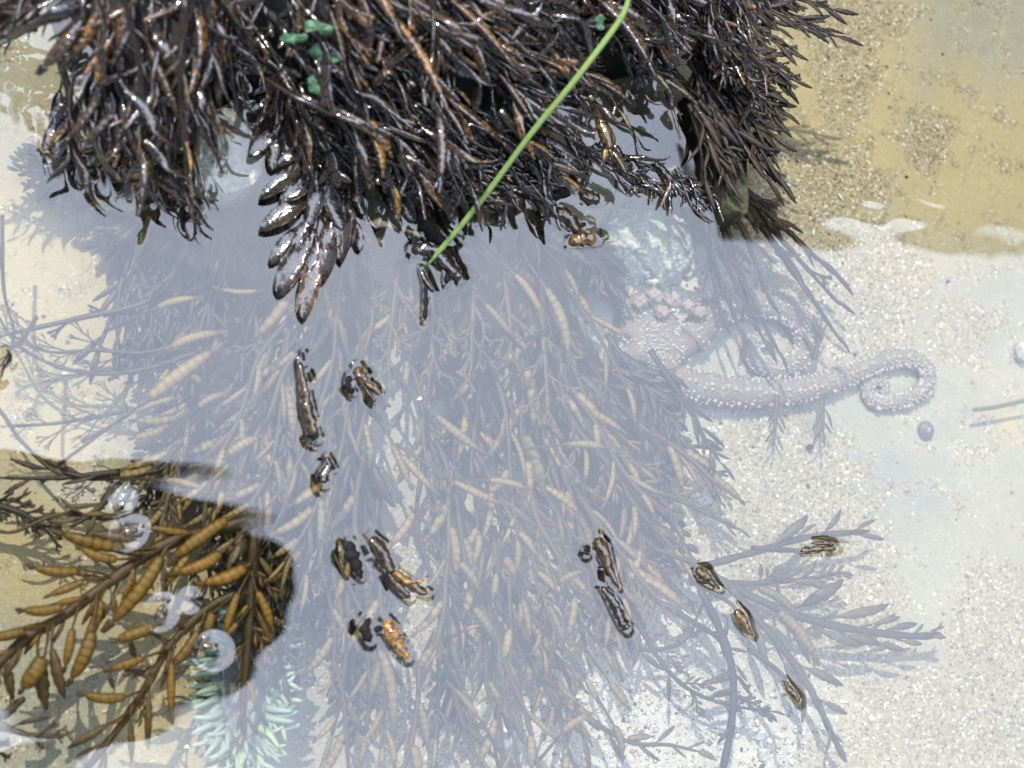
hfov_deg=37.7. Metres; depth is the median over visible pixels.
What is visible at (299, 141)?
wet seaweed frond
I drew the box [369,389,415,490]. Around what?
seaweed frond
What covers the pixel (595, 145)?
seaweed frond
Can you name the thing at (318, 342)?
seaweed frond
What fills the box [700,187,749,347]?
trailing weed
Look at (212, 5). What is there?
wet seaweed frond
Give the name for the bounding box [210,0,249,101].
wet seaweed frond
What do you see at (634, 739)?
seaweed frond
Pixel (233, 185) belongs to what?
submerged rock
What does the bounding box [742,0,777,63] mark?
weed fan
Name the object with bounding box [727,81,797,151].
weed fan
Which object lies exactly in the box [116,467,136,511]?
seaweed tip
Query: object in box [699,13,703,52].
wet seaweed frond
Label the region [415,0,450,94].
wet seaweed frond
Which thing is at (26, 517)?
seaweed frond
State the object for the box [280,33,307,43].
sea lettuce
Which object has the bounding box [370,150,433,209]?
wet seaweed frond
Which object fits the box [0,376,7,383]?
tan seaweed blade
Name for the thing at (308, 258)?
glossy seaweed clump
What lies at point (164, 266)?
seaweed frond
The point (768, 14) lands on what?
weed fan
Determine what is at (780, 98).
weed fan
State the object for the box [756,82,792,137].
weed fan
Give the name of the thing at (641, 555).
seaweed frond
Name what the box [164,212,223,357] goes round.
seaweed frond
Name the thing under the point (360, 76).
wet seaweed frond
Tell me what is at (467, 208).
wet seaweed frond
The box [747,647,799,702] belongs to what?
seaweed tip
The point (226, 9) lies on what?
wet seaweed frond
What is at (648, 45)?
wet seaweed frond
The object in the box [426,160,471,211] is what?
wet seaweed frond
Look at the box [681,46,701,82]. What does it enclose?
weed fan
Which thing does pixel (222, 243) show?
seaweed frond
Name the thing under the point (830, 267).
trailing weed
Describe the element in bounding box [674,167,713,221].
seaweed frond
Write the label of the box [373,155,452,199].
wet seaweed frond
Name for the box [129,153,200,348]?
seaweed frond
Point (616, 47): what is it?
wet seaweed frond
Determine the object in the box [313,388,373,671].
seaweed frond
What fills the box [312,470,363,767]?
seaweed frond
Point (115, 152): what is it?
wet seaweed frond
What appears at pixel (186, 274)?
seaweed frond
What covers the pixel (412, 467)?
seaweed frond
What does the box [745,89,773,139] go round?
weed fan
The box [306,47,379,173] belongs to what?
wet seaweed frond
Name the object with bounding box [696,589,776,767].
seaweed frond
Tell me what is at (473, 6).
wet seaweed frond
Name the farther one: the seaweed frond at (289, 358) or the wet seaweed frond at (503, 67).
the seaweed frond at (289, 358)
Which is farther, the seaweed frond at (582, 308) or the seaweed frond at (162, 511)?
the seaweed frond at (582, 308)
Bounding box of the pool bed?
[0,0,1023,767]
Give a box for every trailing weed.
[696,209,730,334]
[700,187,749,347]
[706,195,777,363]
[720,223,787,372]
[720,227,755,330]
[735,215,779,313]
[746,209,813,296]
[748,187,853,295]
[748,194,850,353]
[748,204,855,314]
[756,194,840,275]
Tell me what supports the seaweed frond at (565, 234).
on the seaweed frond at (572, 269)
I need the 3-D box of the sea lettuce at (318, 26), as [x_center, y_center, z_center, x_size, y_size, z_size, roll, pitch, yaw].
[-0.108,-0.201,0.844,0.017,0.006,0.008,1,82,-13]
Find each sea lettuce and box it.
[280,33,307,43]
[304,20,333,34]
[307,75,319,94]
[309,43,339,64]
[595,14,604,30]
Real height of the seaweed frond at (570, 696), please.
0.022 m
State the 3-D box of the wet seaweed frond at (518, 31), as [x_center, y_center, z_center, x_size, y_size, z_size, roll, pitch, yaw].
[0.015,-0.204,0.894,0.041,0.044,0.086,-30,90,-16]
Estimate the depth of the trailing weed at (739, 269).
1.03 m
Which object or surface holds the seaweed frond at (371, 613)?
in the water
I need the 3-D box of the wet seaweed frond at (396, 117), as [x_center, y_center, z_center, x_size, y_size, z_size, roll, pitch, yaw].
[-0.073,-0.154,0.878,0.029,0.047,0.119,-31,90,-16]
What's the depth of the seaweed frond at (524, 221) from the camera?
0.98 m
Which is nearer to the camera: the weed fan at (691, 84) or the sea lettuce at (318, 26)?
the sea lettuce at (318, 26)
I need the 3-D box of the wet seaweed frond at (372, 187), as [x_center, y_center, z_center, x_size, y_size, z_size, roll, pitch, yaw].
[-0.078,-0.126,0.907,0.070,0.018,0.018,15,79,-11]
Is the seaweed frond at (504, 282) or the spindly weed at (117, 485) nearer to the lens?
the spindly weed at (117, 485)
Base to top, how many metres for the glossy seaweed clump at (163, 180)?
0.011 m
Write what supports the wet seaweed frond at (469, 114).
on the water
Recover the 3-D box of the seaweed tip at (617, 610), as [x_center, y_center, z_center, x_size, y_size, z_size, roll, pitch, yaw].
[0.056,0.128,0.946,0.011,0.041,0.058,-17,86,-15]
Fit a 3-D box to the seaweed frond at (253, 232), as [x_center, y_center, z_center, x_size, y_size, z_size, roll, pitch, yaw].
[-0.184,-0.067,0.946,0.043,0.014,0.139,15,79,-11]
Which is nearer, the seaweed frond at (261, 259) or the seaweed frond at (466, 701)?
the seaweed frond at (466, 701)
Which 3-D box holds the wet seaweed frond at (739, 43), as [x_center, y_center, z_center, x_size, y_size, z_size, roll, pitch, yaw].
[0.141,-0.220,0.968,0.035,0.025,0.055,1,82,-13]
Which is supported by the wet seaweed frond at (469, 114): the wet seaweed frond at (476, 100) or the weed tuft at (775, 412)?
the wet seaweed frond at (476, 100)
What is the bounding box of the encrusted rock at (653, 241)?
[596,200,694,290]
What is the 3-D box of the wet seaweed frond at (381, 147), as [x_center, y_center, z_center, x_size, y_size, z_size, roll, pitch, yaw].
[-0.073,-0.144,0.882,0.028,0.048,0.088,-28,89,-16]
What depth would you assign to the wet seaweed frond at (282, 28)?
0.86 m
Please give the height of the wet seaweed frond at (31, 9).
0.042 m
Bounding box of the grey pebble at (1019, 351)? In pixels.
[1015,341,1023,363]
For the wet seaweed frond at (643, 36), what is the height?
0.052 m
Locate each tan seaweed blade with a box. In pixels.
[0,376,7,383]
[51,133,63,145]
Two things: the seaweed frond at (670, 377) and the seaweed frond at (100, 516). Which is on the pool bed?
the seaweed frond at (100, 516)
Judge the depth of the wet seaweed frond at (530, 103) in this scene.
0.89 m
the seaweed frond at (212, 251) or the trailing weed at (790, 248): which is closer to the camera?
the seaweed frond at (212, 251)
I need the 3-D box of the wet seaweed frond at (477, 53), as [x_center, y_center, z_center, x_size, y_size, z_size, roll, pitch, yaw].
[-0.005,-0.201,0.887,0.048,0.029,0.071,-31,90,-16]
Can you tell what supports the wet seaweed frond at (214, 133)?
on the water
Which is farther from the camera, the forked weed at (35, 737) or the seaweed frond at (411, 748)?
the seaweed frond at (411, 748)
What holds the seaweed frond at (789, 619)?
on the pool bed
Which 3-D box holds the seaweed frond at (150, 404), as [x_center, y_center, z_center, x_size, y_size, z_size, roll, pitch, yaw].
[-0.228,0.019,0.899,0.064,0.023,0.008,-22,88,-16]
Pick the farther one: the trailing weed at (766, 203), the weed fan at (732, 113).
the trailing weed at (766, 203)
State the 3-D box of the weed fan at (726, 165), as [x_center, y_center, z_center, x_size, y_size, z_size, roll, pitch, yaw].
[0.135,-0.148,0.981,0.017,0.011,0.067,-21,87,-15]
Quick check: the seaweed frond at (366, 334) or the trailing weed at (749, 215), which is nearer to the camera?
the seaweed frond at (366, 334)
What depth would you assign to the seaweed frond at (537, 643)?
0.93 m
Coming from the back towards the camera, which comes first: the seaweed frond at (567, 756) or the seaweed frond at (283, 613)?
the seaweed frond at (567, 756)
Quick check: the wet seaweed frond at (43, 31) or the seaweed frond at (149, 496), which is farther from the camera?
the seaweed frond at (149, 496)
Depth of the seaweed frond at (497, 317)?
0.95 m
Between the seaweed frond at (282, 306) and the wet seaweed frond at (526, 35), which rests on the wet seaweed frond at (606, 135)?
the wet seaweed frond at (526, 35)
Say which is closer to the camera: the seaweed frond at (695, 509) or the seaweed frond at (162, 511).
the seaweed frond at (162, 511)
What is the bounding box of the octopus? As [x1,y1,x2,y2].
[555,240,938,427]
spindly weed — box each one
[0,203,207,339]
[0,215,30,369]
[0,300,199,395]
[0,312,214,377]
[0,396,128,450]
[0,408,160,499]
[0,459,120,494]
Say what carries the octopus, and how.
on the pool bed
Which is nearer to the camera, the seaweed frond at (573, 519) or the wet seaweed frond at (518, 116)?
the wet seaweed frond at (518, 116)
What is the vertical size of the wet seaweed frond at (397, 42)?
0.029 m
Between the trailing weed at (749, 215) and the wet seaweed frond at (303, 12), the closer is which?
the wet seaweed frond at (303, 12)
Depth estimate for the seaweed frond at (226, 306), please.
0.94 m
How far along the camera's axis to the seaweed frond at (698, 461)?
1.01 m
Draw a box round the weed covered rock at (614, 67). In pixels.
[46,0,689,154]
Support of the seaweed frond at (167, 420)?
in the water
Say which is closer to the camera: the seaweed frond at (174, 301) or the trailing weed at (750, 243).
the seaweed frond at (174, 301)
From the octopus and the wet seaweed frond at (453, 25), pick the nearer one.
the wet seaweed frond at (453, 25)
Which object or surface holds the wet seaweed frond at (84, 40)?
on the wet seaweed frond at (87, 116)
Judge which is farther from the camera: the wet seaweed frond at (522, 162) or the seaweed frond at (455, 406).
the seaweed frond at (455, 406)
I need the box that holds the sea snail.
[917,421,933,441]
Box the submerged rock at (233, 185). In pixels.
[194,108,261,220]
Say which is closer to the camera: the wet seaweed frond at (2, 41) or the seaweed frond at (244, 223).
the wet seaweed frond at (2, 41)
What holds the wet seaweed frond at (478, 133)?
on the wet seaweed frond at (559, 129)
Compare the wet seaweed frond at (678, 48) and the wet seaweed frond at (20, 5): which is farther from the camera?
the wet seaweed frond at (678, 48)
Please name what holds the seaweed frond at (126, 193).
in the water
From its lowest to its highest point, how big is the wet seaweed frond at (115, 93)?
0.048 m
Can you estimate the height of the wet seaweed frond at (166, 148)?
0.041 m
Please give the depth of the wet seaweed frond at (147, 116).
0.85 m
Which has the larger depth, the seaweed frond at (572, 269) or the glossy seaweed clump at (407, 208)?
the seaweed frond at (572, 269)
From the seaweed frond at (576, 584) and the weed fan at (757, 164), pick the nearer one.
the seaweed frond at (576, 584)
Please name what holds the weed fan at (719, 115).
on the water
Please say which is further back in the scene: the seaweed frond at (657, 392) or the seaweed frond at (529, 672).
the seaweed frond at (657, 392)
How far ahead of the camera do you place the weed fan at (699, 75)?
0.98 m
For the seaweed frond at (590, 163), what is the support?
on the water
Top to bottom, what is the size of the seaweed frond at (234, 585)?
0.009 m
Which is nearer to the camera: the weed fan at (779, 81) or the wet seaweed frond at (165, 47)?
the wet seaweed frond at (165, 47)
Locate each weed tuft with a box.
[765,394,785,446]
[803,314,827,359]
[812,395,832,447]
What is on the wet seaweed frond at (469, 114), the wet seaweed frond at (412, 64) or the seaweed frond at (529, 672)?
the wet seaweed frond at (412, 64)
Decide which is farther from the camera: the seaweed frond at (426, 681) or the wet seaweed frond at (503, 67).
the seaweed frond at (426, 681)
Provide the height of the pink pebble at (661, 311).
0.009 m
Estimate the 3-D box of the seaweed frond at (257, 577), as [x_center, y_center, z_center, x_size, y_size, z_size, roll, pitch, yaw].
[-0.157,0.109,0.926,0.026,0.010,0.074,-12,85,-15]
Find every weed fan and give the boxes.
[672,67,700,98]
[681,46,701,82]
[685,79,747,176]
[685,102,715,210]
[687,58,729,114]
[687,60,723,114]
[687,63,695,86]
[688,79,756,164]
[689,91,746,176]
[691,54,727,99]
[691,110,743,202]
[693,104,742,196]
[696,72,729,147]
[698,97,750,149]
[699,51,727,93]
[700,59,722,112]
[700,82,738,151]
[704,90,737,184]
[709,89,768,156]
[714,76,770,151]
[723,92,795,203]
[725,116,784,205]
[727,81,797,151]
[728,83,759,158]
[731,93,777,177]
[732,95,782,186]
[739,62,781,135]
[739,91,777,156]
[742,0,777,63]
[745,0,770,42]
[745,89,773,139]
[748,144,775,182]
[750,0,793,38]
[751,55,798,103]
[752,45,812,90]
[754,87,774,115]
[755,21,808,65]
[755,76,799,124]
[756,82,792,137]
[758,46,797,79]
[759,75,791,107]
[759,76,785,111]
[768,0,828,43]
[772,6,863,48]
[776,0,858,24]
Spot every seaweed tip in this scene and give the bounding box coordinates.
[1,315,38,377]
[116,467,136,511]
[118,497,137,541]
[153,573,167,619]
[200,610,212,651]
[298,311,319,441]
[318,410,335,482]
[343,490,427,598]
[344,319,379,401]
[358,578,409,659]
[412,199,467,319]
[528,169,595,246]
[569,174,599,205]
[576,493,618,588]
[583,542,629,630]
[651,545,719,588]
[694,581,752,635]
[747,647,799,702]
[751,541,835,552]
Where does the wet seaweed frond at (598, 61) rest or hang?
on the wet seaweed frond at (603, 82)
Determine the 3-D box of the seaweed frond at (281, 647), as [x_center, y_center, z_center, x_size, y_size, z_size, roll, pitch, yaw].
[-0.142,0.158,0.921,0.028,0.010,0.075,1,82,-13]
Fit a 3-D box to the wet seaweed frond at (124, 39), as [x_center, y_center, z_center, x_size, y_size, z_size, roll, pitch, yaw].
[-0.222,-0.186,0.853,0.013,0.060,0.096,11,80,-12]
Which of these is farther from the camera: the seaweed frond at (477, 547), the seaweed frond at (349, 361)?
the seaweed frond at (349, 361)
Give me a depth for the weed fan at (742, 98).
0.98 m
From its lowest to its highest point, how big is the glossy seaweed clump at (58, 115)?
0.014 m
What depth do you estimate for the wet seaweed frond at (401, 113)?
0.90 m
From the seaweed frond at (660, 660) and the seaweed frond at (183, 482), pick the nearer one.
the seaweed frond at (183, 482)
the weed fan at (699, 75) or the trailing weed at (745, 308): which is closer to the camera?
the weed fan at (699, 75)
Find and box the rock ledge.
[677,96,747,244]
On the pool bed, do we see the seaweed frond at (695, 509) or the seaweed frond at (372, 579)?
the seaweed frond at (372, 579)
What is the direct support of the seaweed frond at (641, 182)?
on the water
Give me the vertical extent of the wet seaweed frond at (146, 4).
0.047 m
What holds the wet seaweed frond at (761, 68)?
on the wet seaweed frond at (751, 8)
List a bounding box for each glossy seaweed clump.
[42,60,81,162]
[82,88,194,209]
[248,82,304,170]
[259,140,343,320]
[324,122,364,262]
[364,108,432,224]
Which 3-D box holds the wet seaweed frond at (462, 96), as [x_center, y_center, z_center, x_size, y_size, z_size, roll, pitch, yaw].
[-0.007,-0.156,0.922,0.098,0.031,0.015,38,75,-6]
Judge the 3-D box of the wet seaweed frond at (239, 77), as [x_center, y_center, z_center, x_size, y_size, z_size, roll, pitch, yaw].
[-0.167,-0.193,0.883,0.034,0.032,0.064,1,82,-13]
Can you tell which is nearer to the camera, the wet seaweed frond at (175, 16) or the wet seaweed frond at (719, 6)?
the wet seaweed frond at (175, 16)
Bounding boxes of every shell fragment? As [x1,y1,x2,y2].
[499,739,511,748]
[751,731,766,739]
[757,748,770,761]
[796,734,801,745]
[937,321,944,328]
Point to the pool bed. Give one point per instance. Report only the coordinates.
(900, 472)
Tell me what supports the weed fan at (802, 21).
on the water
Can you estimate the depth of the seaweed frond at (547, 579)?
0.93 m
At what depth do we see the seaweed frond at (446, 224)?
0.99 m
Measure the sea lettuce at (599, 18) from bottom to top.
0.004 m
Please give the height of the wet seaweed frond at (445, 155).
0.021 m
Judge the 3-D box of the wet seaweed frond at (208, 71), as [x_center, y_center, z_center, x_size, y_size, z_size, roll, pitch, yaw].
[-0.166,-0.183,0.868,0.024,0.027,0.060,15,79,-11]
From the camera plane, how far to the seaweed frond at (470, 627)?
0.92 m
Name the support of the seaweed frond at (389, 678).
on the seaweed frond at (332, 722)
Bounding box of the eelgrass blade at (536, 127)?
[426,0,630,266]
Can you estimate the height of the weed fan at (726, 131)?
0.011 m
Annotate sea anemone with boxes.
[179,583,303,767]
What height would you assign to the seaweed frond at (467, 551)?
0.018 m
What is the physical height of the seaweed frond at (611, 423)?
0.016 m
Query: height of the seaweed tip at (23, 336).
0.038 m
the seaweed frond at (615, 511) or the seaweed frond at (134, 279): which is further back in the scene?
the seaweed frond at (615, 511)
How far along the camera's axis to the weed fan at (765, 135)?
0.99 m
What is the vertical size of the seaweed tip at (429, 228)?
0.044 m
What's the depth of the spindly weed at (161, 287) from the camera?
0.93 m
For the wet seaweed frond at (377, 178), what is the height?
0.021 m
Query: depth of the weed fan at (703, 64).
0.98 m
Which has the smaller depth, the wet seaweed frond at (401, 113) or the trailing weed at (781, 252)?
the wet seaweed frond at (401, 113)
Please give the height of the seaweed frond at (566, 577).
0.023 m
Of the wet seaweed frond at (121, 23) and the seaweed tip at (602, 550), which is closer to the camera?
the wet seaweed frond at (121, 23)
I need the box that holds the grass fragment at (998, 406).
[973,399,1023,411]
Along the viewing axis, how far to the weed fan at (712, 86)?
0.98 m
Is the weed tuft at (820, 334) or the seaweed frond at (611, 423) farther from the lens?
the weed tuft at (820, 334)
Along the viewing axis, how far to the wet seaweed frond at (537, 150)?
0.91 m
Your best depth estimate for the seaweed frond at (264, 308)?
0.96 m
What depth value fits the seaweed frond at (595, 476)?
1.01 m
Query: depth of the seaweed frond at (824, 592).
1.02 m
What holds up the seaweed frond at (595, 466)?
on the pool bed
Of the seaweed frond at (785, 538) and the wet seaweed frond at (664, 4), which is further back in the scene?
the seaweed frond at (785, 538)
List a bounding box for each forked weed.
[0,716,75,753]
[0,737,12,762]
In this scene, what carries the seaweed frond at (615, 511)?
on the pool bed
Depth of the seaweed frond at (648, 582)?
0.98 m
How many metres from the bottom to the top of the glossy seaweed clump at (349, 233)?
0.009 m
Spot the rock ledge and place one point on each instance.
(734, 209)
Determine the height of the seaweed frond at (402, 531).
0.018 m
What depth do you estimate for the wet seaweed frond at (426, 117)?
0.91 m
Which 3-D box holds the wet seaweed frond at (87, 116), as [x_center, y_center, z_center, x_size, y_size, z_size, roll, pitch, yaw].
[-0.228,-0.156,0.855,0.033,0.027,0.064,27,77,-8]
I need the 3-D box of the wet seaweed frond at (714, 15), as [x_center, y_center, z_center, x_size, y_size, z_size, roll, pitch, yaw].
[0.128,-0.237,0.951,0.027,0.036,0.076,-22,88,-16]
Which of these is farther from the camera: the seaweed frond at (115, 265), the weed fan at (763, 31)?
the weed fan at (763, 31)
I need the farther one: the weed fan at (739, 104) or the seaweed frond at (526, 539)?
the weed fan at (739, 104)
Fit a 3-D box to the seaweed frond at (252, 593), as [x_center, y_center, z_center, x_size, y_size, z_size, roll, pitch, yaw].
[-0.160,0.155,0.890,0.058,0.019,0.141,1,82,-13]
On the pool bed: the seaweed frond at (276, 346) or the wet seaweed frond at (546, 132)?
the seaweed frond at (276, 346)
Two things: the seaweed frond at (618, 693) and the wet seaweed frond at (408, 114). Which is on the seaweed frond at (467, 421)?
the seaweed frond at (618, 693)
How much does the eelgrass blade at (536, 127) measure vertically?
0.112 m
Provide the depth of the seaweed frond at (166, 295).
0.94 m
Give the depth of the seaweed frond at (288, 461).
0.94 m
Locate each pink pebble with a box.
[631,294,647,308]
[645,287,664,304]
[654,304,670,319]
[662,290,680,308]
[680,299,695,312]
[693,305,706,318]
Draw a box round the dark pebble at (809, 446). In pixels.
[806,444,813,449]
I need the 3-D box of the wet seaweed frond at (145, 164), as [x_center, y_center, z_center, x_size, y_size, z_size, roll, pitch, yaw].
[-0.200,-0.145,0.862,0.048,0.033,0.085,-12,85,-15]
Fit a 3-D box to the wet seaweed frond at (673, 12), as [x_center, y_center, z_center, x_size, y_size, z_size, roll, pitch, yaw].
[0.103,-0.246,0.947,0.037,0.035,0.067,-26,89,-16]
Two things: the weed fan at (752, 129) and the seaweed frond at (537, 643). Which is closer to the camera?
the seaweed frond at (537, 643)
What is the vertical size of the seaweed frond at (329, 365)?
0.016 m
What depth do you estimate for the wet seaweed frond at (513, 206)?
0.94 m
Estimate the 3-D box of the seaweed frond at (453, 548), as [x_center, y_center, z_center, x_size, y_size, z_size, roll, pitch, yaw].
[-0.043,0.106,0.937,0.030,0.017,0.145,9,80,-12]
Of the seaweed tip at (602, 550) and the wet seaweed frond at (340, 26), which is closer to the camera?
the wet seaweed frond at (340, 26)
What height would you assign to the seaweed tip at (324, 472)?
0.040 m
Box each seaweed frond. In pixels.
[0,0,14,8]
[0,0,25,35]
[0,0,43,55]
[0,0,56,37]
[0,3,58,45]
[0,488,62,551]
[0,498,145,542]
[0,513,264,709]
[0,696,25,724]
[1,0,35,27]
[2,0,62,37]
[4,0,107,75]
[7,144,126,204]
[9,129,115,203]
[16,0,41,44]
[46,5,113,182]
[47,137,131,206]
[48,9,122,210]
[50,486,124,539]
[56,132,153,196]
[57,338,223,465]
[58,0,116,152]
[59,0,139,88]
[59,45,116,164]
[66,589,234,767]
[72,144,192,219]
[72,222,174,384]
[79,195,169,267]
[80,169,167,218]
[81,396,183,442]
[88,159,184,207]
[92,0,195,121]
[93,0,135,101]
[94,89,114,156]
[97,153,182,260]
[97,210,167,378]
[103,186,172,379]
[103,295,204,333]
[106,20,134,177]
[106,206,185,280]
[107,0,134,149]
[107,2,157,182]
[107,329,228,381]
[108,58,212,202]
[109,4,161,183]
[109,476,209,494]
[111,21,126,148]
[114,0,171,148]
[114,61,191,215]
[114,414,203,495]
[116,209,184,387]
[119,0,168,160]
[120,308,195,374]
[121,198,187,385]
[121,431,213,528]
[123,0,191,139]
[127,376,216,454]
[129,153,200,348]
[130,395,188,495]
[135,461,181,568]
[137,301,218,396]
[141,203,199,384]
[142,0,257,138]
[142,196,272,347]
[145,0,154,88]
[146,69,182,206]
[147,9,165,211]
[147,155,267,341]
[148,0,220,57]
[151,156,212,337]
[153,2,200,186]
[155,198,220,343]
[155,289,276,506]
[160,0,201,233]
[160,435,228,511]
[162,0,195,205]
[163,0,219,130]
[163,0,235,134]
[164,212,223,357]
[167,0,197,129]
[167,200,234,324]
[167,390,228,435]
[170,354,251,494]
[171,359,238,410]
[174,208,242,419]
[175,233,237,399]
[175,316,292,526]
[176,62,223,230]
[180,69,210,208]
[180,198,264,385]
[181,273,271,561]
[181,314,302,488]
[182,454,246,528]
[188,0,274,31]
[189,504,229,627]
[191,0,253,96]
[191,206,234,358]
[192,434,264,488]
[193,44,242,103]
[194,190,289,415]
[194,198,247,350]
[194,526,288,766]
[195,10,226,160]
[205,51,249,137]
[205,474,270,569]
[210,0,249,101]
[211,346,267,516]
[212,0,278,78]
[212,532,247,629]
[213,280,299,294]
[215,326,277,545]
[216,0,268,89]
[226,0,251,110]
[226,228,340,537]
[228,377,293,560]
[230,585,273,690]
[231,0,308,69]
[233,330,296,538]
[237,540,290,656]
[241,210,322,564]
[241,506,284,614]
[242,363,302,561]
[247,4,273,113]
[247,192,364,525]
[248,1,293,38]
[252,0,307,132]
[254,36,417,190]
[257,32,348,170]
[260,75,471,153]
[261,459,327,706]
[262,579,302,702]
[263,450,337,595]
[266,9,363,137]
[269,302,356,586]
[272,258,357,524]
[276,261,348,630]
[284,0,367,152]
[284,99,323,200]
[287,6,414,106]
[290,48,374,186]
[291,397,369,632]
[292,0,358,93]
[299,0,315,120]
[301,301,356,697]
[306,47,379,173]
[308,0,336,80]
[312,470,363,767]
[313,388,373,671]
[314,453,389,763]
[316,265,380,445]
[317,251,389,568]
[322,0,382,105]
[322,0,446,99]
[322,16,401,112]
[322,143,387,400]
[323,660,368,767]
[324,0,414,131]
[326,135,433,214]
[326,496,403,696]
[327,467,402,747]
[327,512,408,709]
[329,33,435,219]
[330,0,408,41]
[330,333,395,679]
[331,145,432,206]
[331,549,398,740]
[337,67,406,222]
[343,13,401,62]
[344,539,405,767]
[347,24,489,161]
[349,0,394,33]
[349,21,405,129]
[350,42,433,154]
[351,0,402,46]
[356,0,467,65]
[363,399,439,496]
[365,92,444,207]
[366,681,396,767]
[369,0,429,65]
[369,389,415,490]
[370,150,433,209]
[370,259,427,389]
[372,23,442,87]
[372,239,443,514]
[373,4,402,62]
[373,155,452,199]
[375,2,470,78]
[375,31,491,144]
[379,357,488,455]
[381,96,434,203]
[385,152,426,203]
[387,41,489,144]
[388,81,483,181]
[389,74,518,226]
[390,0,480,110]
[390,220,459,673]
[391,0,450,68]
[396,154,445,200]
[396,309,472,654]
[396,443,505,505]
[396,666,429,767]
[401,258,459,378]
[403,137,469,210]
[404,0,574,77]
[405,2,452,91]
[408,0,496,90]
[409,439,474,670]
[410,311,515,611]
[413,441,464,767]
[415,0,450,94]
[415,159,498,402]
[416,30,429,106]
[418,644,435,693]
[421,534,482,593]
[422,143,495,212]
[422,463,474,767]
[424,0,445,110]
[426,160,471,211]
[427,1,596,108]
[427,143,468,213]
[430,264,515,549]
[433,99,497,199]
[434,189,549,528]
[435,269,503,394]
[437,268,492,583]
[438,477,531,491]
[439,575,496,642]
[441,624,494,767]
[442,0,557,91]
[442,176,506,208]
[443,0,494,91]
[443,92,514,231]
[444,77,559,181]
[446,166,532,210]
[447,0,591,86]
[447,373,597,673]
[448,101,541,183]
[448,683,500,755]
[449,624,481,638]
[450,3,565,101]
[450,137,511,230]
[451,0,505,127]
[452,492,514,767]
[454,158,514,208]
[455,489,522,767]
[460,147,522,211]
[461,21,564,124]
[461,124,561,230]
[461,273,518,340]
[467,143,534,206]
[467,201,659,528]
[467,225,566,519]
[468,165,541,206]
[468,227,544,320]
[470,27,567,73]
[470,496,482,568]
[471,55,586,139]
[472,133,559,195]
[473,451,587,685]
[473,511,598,703]
[476,30,591,128]
[476,239,537,363]
[478,602,561,767]
[479,0,556,49]
[480,485,598,767]
[481,578,586,767]
[483,68,527,151]
[483,134,558,224]
[483,318,637,630]
[483,507,539,560]
[489,207,572,366]
[489,368,538,585]
[489,576,530,767]
[490,269,685,540]
[491,114,561,182]
[491,176,581,301]
[491,537,502,602]
[494,22,586,101]
[495,73,597,132]
[496,36,613,96]
[496,77,564,159]
[497,107,584,192]
[498,91,600,179]
[502,437,617,647]
[502,596,598,747]
[504,137,559,187]
[505,11,610,93]
[506,0,581,105]
[507,105,612,197]
[508,176,636,421]
[508,549,558,593]
[509,1,585,104]
[509,177,603,380]
[512,325,637,635]
[514,299,582,430]
[514,440,610,451]
[515,4,597,145]
[517,573,523,628]
[519,14,605,70]
[521,0,619,66]
[524,0,594,120]
[525,0,600,116]
[526,350,623,682]
[529,601,543,656]
[530,210,607,293]
[531,568,587,604]
[534,711,592,765]
[537,678,579,706]
[540,406,642,583]
[544,56,633,135]
[545,269,694,582]
[547,345,682,522]
[549,0,619,53]
[550,216,630,298]
[551,259,682,578]
[553,322,661,453]
[555,342,685,574]
[556,459,684,598]
[562,223,628,304]
[562,381,750,537]
[564,134,594,188]
[566,370,663,479]
[568,0,631,55]
[574,491,646,653]
[578,0,632,74]
[578,139,653,192]
[578,621,614,673]
[579,431,714,586]
[581,0,702,89]
[584,649,630,710]
[586,93,632,181]
[587,557,635,657]
[589,148,660,199]
[589,718,716,760]
[590,142,645,182]
[591,0,652,82]
[592,22,625,56]
[596,0,687,77]
[597,141,672,175]
[597,696,625,760]
[598,561,746,681]
[599,587,714,672]
[604,332,683,436]
[608,156,665,209]
[610,533,688,626]
[611,0,654,91]
[611,40,685,65]
[611,357,692,469]
[611,445,698,574]
[614,42,658,68]
[615,0,662,13]
[617,145,669,201]
[617,381,687,493]
[618,44,635,84]
[618,491,665,607]
[622,0,659,52]
[622,0,679,64]
[624,525,945,667]
[626,599,785,721]
[628,158,672,212]
[631,0,653,60]
[637,58,698,139]
[641,0,734,66]
[644,72,652,85]
[644,509,884,576]
[648,0,666,19]
[648,10,681,101]
[648,348,735,480]
[652,2,703,56]
[652,162,721,206]
[657,430,745,516]
[658,0,703,41]
[658,164,723,221]
[663,0,708,46]
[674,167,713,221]
[681,8,708,63]
[686,4,732,75]
[689,19,761,84]
[696,37,744,93]
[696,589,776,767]
[698,12,721,51]
[699,0,745,70]
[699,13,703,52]
[700,7,733,68]
[700,560,853,623]
[705,0,737,87]
[707,0,753,45]
[707,14,757,84]
[710,66,744,91]
[715,0,744,29]
[716,0,760,65]
[721,0,761,55]
[722,0,769,95]
[725,0,759,86]
[728,587,847,761]
[731,45,769,126]
[733,0,779,92]
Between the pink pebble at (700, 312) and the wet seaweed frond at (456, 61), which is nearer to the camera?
the wet seaweed frond at (456, 61)
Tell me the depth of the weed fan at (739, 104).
0.98 m
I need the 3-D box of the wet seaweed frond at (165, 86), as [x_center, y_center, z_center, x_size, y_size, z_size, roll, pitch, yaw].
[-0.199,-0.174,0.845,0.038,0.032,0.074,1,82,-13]
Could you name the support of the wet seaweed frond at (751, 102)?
on the weed fan at (732, 113)
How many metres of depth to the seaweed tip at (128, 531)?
0.87 m
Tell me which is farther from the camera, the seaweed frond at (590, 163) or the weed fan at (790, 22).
the weed fan at (790, 22)
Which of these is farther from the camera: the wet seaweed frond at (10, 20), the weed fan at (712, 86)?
the weed fan at (712, 86)

